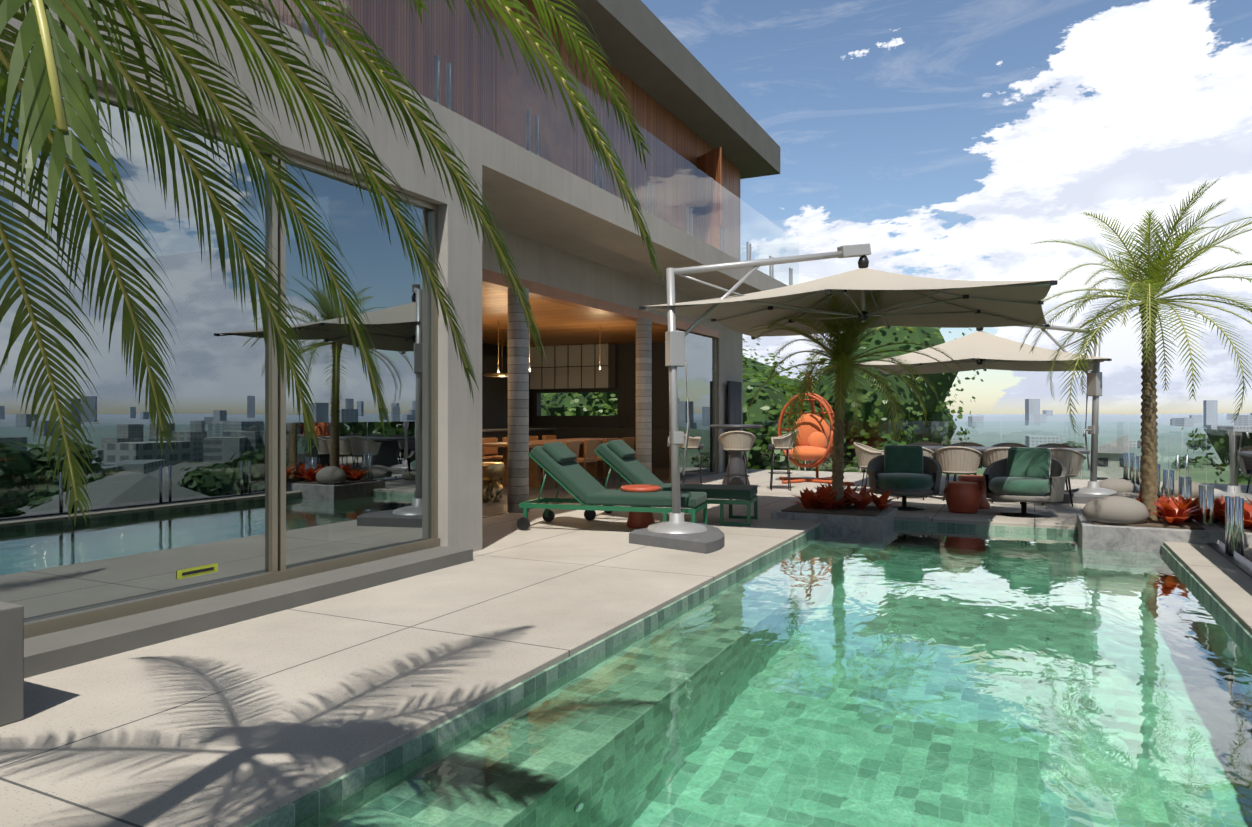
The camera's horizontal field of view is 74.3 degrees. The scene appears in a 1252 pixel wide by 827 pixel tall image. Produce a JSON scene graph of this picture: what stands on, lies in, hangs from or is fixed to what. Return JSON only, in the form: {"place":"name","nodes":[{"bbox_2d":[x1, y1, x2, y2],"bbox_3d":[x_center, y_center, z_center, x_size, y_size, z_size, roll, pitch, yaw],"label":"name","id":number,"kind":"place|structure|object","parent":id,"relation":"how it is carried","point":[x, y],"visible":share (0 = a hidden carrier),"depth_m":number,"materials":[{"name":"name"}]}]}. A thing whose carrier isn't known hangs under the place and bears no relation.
{"place":"outdoors","nodes":[
{"label":"outdoors","id":0,"kind":"place"},
{"bbox_2d":[0,469,1251,826],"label":"terrace deck","id":1,"kind":"structure","parent":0,"point":[246,723],"depth_m":4.10,"materials":[{"name":"concrete"}]},
{"bbox_2d":[0,0,663,524],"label":"palm","id":2,"kind":"object","parent":1,"relation":"on","point":[48,86],"visible":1,"depth_m":2.02,"materials":[{"name":"green plant"}]},
{"bbox_2d":[508,288,651,512],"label":"porch columns","id":3,"kind":"structure","parent":1,"relation":"on","point":[518,411],"depth_m":10.51,"materials":[{"name":"stone"}]},
{"bbox_2d":[482,467,721,517],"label":"interior floors","id":4,"kind":"structure","parent":1,"relation":"on","point":[492,508],"depth_m":13.61,"materials":[{"name":"brown wood"}]},
{"bbox_2d":[0,59,717,638],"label":"facade glazing","id":5,"kind":"structure","parent":4,"relation":"on","point":[242,487],"depth_m":5.35,"materials":[{"name":"clear glass"}]},
{"bbox_2d":[0,0,787,677],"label":"house shell","id":6,"kind":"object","parent":4,"relation":"on","point":[576,248],"visible":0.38,"depth_m":9.93,"materials":[{"name":"concrete"}]},
{"bbox_2d":[245,0,798,285],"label":"balcony balustrade","id":7,"kind":"object","parent":6,"relation":"on","point":[721,230],"visible":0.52,"depth_m":9.76,"materials":[{"name":"clear glass"}]},
{"bbox_2d":[482,303,668,502],"bbox_3d":[-2.854,-0.215,14.863,5.350,2.960,11.640,0,0,26],"label":"kitchen cabinetry","id":8,"kind":"object","parent":4,"relation":"on","point":[588,366],"visible":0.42,"depth_m":19.13,"materials":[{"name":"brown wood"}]},
{"bbox_2d":[0,503,1218,726],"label":"planters","id":9,"kind":"object","parent":1,"relation":"on","point":[1152,535],"visible":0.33,"depth_m":8.20,"materials":[{"name":"concrete"}]},
{"bbox_2d":[724,290,960,509],"bbox_3d":[2.634,-0.159,10.150,2.760,2.668,2.314,0,0,-18],"label":"palm","id":10,"kind":"object","parent":9,"relation":"on","point":[842,341],"visible":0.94,"depth_m":9.94,"materials":[{"name":"green plant"}]},
{"bbox_2d":[1082,496,1149,523],"bbox_3d":[5.043,0.981,8.505,0.630,0.258,0.440,0,0,9],"label":"boulder","id":11,"kind":"object","parent":9,"relation":"on","point":[1114,509],"visible":1,"depth_m":8.36,"materials":[{"name":"grey stone"}]},
{"bbox_2d":[1020,176,1251,524],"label":"palm","id":12,"kind":"object","parent":9,"relation":"on","point":[1149,290],"visible":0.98,"depth_m":8.56,"materials":[{"name":"green plant"}]},
{"bbox_2d":[517,442,706,529],"bbox_3d":[-0.135,0.788,8.983,1.940,0.933,0.770,0,0,16],"label":"lounger","id":13,"kind":"object","parent":1,"relation":"on","point":[560,465],"visible":0.88,"depth_m":8.83,"materials":[{"name":"green fabric"}]},
{"bbox_2d":[177,381,1059,579],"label":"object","id":14,"kind":"object","parent":1,"relation":"on","point":[734,402],"visible":0.52,"depth_m":17.71,"materials":[{"name":"black metal"}]},
{"bbox_2d":[621,484,660,528],"bbox_3d":[0.165,1.030,9.171,0.450,0.450,0.450,0,0,26],"label":"side table","id":15,"kind":"object","parent":1,"relation":"on","point":[640,520],"visible":0.67,"depth_m":9.04,"materials":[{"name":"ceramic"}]},
{"bbox_2d":[584,440,757,525],"bbox_3d":[0.545,0.788,9.796,1.940,0.933,0.770,0,0,16],"label":"lounger","id":16,"kind":"object","parent":1,"relation":"on","point":[617,456],"visible":0.71,"depth_m":9.66,"materials":[{"name":"green fabric"}]},
{"bbox_2d":[679,433,703,483],"bbox_3d":[1.054,0.759,13.736,0.494,0.993,0.586,0,0,6],"label":"bar stool","id":17,"kind":"object","parent":1,"relation":"on","point":[693,442],"visible":0.69,"depth_m":13.56,"materials":[{"name":"beige wicker"}]},
{"bbox_2d":[710,424,761,484],"bbox_3d":[1.817,0.720,13.653,0.860,1.070,0.860,0,0,26],"label":"bar table","id":18,"kind":"object","parent":1,"relation":"on","point":[736,463],"visible":0.73,"depth_m":13.51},
{"bbox_2d":[718,431,755,484],"bbox_3d":[1.733,0.759,12.890,0.586,0.993,0.494,0,0,6],"label":"bar stool","id":19,"kind":"object","parent":1,"relation":"on","point":[730,441],"visible":1,"depth_m":12.75,"materials":[{"name":"beige wicker"}]},
{"bbox_2d":[245,520,1251,826],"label":"pool tiles","id":20,"kind":"object","parent":1,"relation":"on","point":[321,798],"visible":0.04,"depth_m":4.07,"materials":[{"name":"tile"}]},
{"bbox_2d":[290,525,1251,826],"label":"pool water","id":21,"kind":"structure","parent":20,"relation":"in","point":[894,675],"depth_m":3.76,"materials":[{"name":"green liquid"}]},
{"bbox_2d":[768,430,797,490],"bbox_3d":[2.579,0.759,13.569,0.494,0.993,0.586,0,0,6],"label":"bar stool","id":22,"kind":"object","parent":1,"relation":"on","point":[782,442],"visible":0.85,"depth_m":13.42,"materials":[{"name":"beige wicker"}]},
{"bbox_2d":[777,374,854,485],"bbox_3d":[3.356,0.250,15.070,1.189,2.006,1.469,0,0,-3],"label":"hanging egg chair","id":23,"kind":"object","parent":1,"relation":"on","point":[815,431],"visible":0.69,"depth_m":15.08,"materials":[{"name":"orange"}]},
{"bbox_2d":[629,243,1057,553],"bbox_3d":[2.442,-0.282,8.736,3.679,3.074,3.936,0,0,26],"label":"umbrella","id":24,"kind":"object","parent":1,"relation":"on","point":[927,302],"visible":0.96,"depth_m":8.46,"materials":[{"name":"beige fabric"}]},
{"bbox_2d":[853,442,883,488],"bbox_3d":[3.902,0.860,13.126,0.564,0.794,0.656,0,0,26],"label":"dining chair","id":25,"kind":"object","parent":1,"relation":"on","point":[865,454],"visible":0.6,"depth_m":13.00,"materials":[{"name":"beige wicker"}]},
{"bbox_2d":[867,445,941,510],"bbox_3d":[3.686,0.841,10.956,0.938,0.829,0.876,0,0,16],"label":"armchair","id":26,"kind":"object","parent":1,"relation":"on","point":[904,471],"visible":0.98,"depth_m":10.93,"materials":[{"name":"green fabric"}]},
{"bbox_2d":[897,447,934,499],"bbox_3d":[4.206,0.860,12.166,0.656,0.794,0.564,0,0,26],"label":"dining chair","id":27,"kind":"object","parent":1,"relation":"on","point":[928,452],"visible":0.21,"depth_m":11.94,"materials":[{"name":"beige wicker"}]},
{"bbox_2d":[908,441,941,459],"bbox_3d":[4.866,0.860,13.506,0.656,0.794,0.564,0,0,26],"label":"dining chair","id":28,"kind":"object","parent":1,"relation":"on","point":[924,443],"visible":0.17,"depth_m":13.73,"materials":[{"name":"beige wicker"}]},
{"bbox_2d":[934,446,981,500],"bbox_3d":[4.771,0.860,11.887,0.656,0.794,0.564,0,0,26],"label":"dining chair","id":29,"kind":"object","parent":1,"relation":"on","point":[958,460],"visible":0.83,"depth_m":11.70,"materials":[{"name":"beige wicker"}]},
{"bbox_2d":[944,481,981,512],"bbox_3d":[4.294,1.066,10.536,0.452,0.378,0.452,0,0,26],"label":"side table","id":30,"kind":"object","parent":1,"relation":"on","point":[963,496],"visible":1,"depth_m":10.37,"materials":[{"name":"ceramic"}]},
{"bbox_2d":[948,442,984,480],"bbox_3d":[5.431,0.860,13.227,0.656,0.794,0.564,0,0,26],"label":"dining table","id":31,"kind":"object","parent":1,"relation":"on","point":[968,444],"visible":0.29,"depth_m":13.40,"materials":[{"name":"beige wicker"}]},
{"bbox_2d":[958,475,989,508],"bbox_3d":[4.649,1.045,11.030,0.410,0.420,0.410,0,0,26],"label":"side table","id":32,"kind":"object","parent":1,"relation":"on","point":[984,502],"visible":0.44,"depth_m":10.88,"materials":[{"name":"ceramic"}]},
{"bbox_2d":[856,324,1116,503],"bbox_3d":[5.954,-0.193,13.702,3.727,2.896,3.702,0,0,26],"label":"umbrella","id":33,"kind":"object","parent":1,"relation":"on","point":[979,349],"visible":0.83,"depth_m":12.82,"materials":[{"name":"beige fabric"}]},
{"bbox_2d":[745,420,1251,577],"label":"glass fence","id":34,"kind":"object","parent":1,"relation":"on","point":[1201,463],"visible":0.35,"depth_m":8.44,"materials":[{"name":"clear glass"}]},
{"bbox_2d":[982,447,1020,503],"bbox_3d":[5.345,0.860,11.604,0.656,0.794,0.564,0,0,26],"label":"dining chair","id":35,"kind":"object","parent":1,"relation":"on","point":[991,456],"visible":0.17,"depth_m":11.48,"materials":[{"name":"beige wicker"}]},
{"bbox_2d":[919,446,1089,496],"bbox_3d":[5.379,0.885,12.398,2.700,0.740,1.040,0,0,26],"label":"dining table","id":36,"kind":"object","parent":1,"relation":"on","point":[983,449],"visible":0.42,"depth_m":12.22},
{"bbox_2d":[991,443,1027,446],"bbox_3d":[6.005,0.860,12.944,0.656,0.794,0.564,0,0,26],"label":"dining chair","id":37,"kind":"object","parent":1,"relation":"on","point":[1008,445],"visible":0.21,"depth_m":13.18,"materials":[{"name":"beige wicker"}]},
{"bbox_2d":[983,447,1066,517],"bbox_3d":[4.927,0.841,10.232,0.938,0.829,0.876,0,0,41],"label":"armchair","id":38,"kind":"object","parent":1,"relation":"on","point":[1023,475],"visible":1,"depth_m":10.18,"materials":[{"name":"green fabric"}]},
{"bbox_2d":[1036,443,1073,489],"bbox_3d":[6.571,0.860,12.666,0.656,0.794,0.564,0,0,26],"label":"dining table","id":39,"kind":"object","parent":1,"relation":"on","point":[1053,445],"visible":0.25,"depth_m":12.88,"materials":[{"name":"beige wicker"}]},
{"bbox_2d":[1042,448,1084,506],"bbox_3d":[5.910,0.860,11.326,0.656,0.794,0.564,0,0,26],"label":"dining chair","id":40,"kind":"object","parent":1,"relation":"on","point":[1071,460],"visible":0.46,"depth_m":11.10,"materials":[{"name":"beige wicker"}]},
{"bbox_2d":[1099,478,1135,492],"bbox_3d":[7.613,1.128,12.857,0.630,0.243,0.500,0,0,-14],"label":"pouf","id":41,"kind":"object","parent":1,"relation":"on","point":[1118,485],"visible":0.58,"depth_m":12.68,"materials":[{"name":"grey fabric"}]},
{"bbox_2d":[1108,492,1138,499],"bbox_3d":[6.418,1.128,10.548,0.630,0.243,0.500,0,0,21],"label":"boulder","id":42,"kind":"object","parent":1,"relation":"on","point":[1135,496],"visible":0.27,"depth_m":10.47,"materials":[{"name":"grey stone"}]},
{"bbox_2d":[641,0,1251,414],"label":"sky","id":43,"kind":"structure","parent":0,"point":[949,139],"materials":[{"name":"blue"}]},
{"bbox_2d":[942,413,1249,528],"bbox_3d":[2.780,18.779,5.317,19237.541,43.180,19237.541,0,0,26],"label":"terrain ground","id":44,"kind":"structure","parent":0,"point":[1080,419],"depth_m":1604.84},
{"bbox_2d":[541,326,1234,550],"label":"trees","id":45,"kind":"object","parent":44,"relation":"on","point":[771,399],"visible":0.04,"depth_m":31.80,"materials":[{"name":"green plant"}]},
{"bbox_2d":[950,399,1251,451],"bbox_3d":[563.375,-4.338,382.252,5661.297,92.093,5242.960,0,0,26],"label":"city blocks","id":46,"kind":"structure","parent":44,"relation":"on","point":[1242,423],"depth_m":1541.89,"materials":[{"name":"grey concrete"}]},
{"bbox_2d":[981,441,1234,490],"bbox_3d":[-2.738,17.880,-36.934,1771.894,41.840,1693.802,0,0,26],"label":"trees","id":47,"kind":"object","parent":44,"relation":"on","point":[1076,445],"depth_m":389.60,"materials":[{"name":"green plant"}]},
{"bbox_2d":[1090,434,1234,503],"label":"neighbour houses","id":48,"kind":"structure","parent":44,"relation":"on","point":[1122,450],"depth_m":126.27,"materials":[{"name":"concrete"}]}
]}

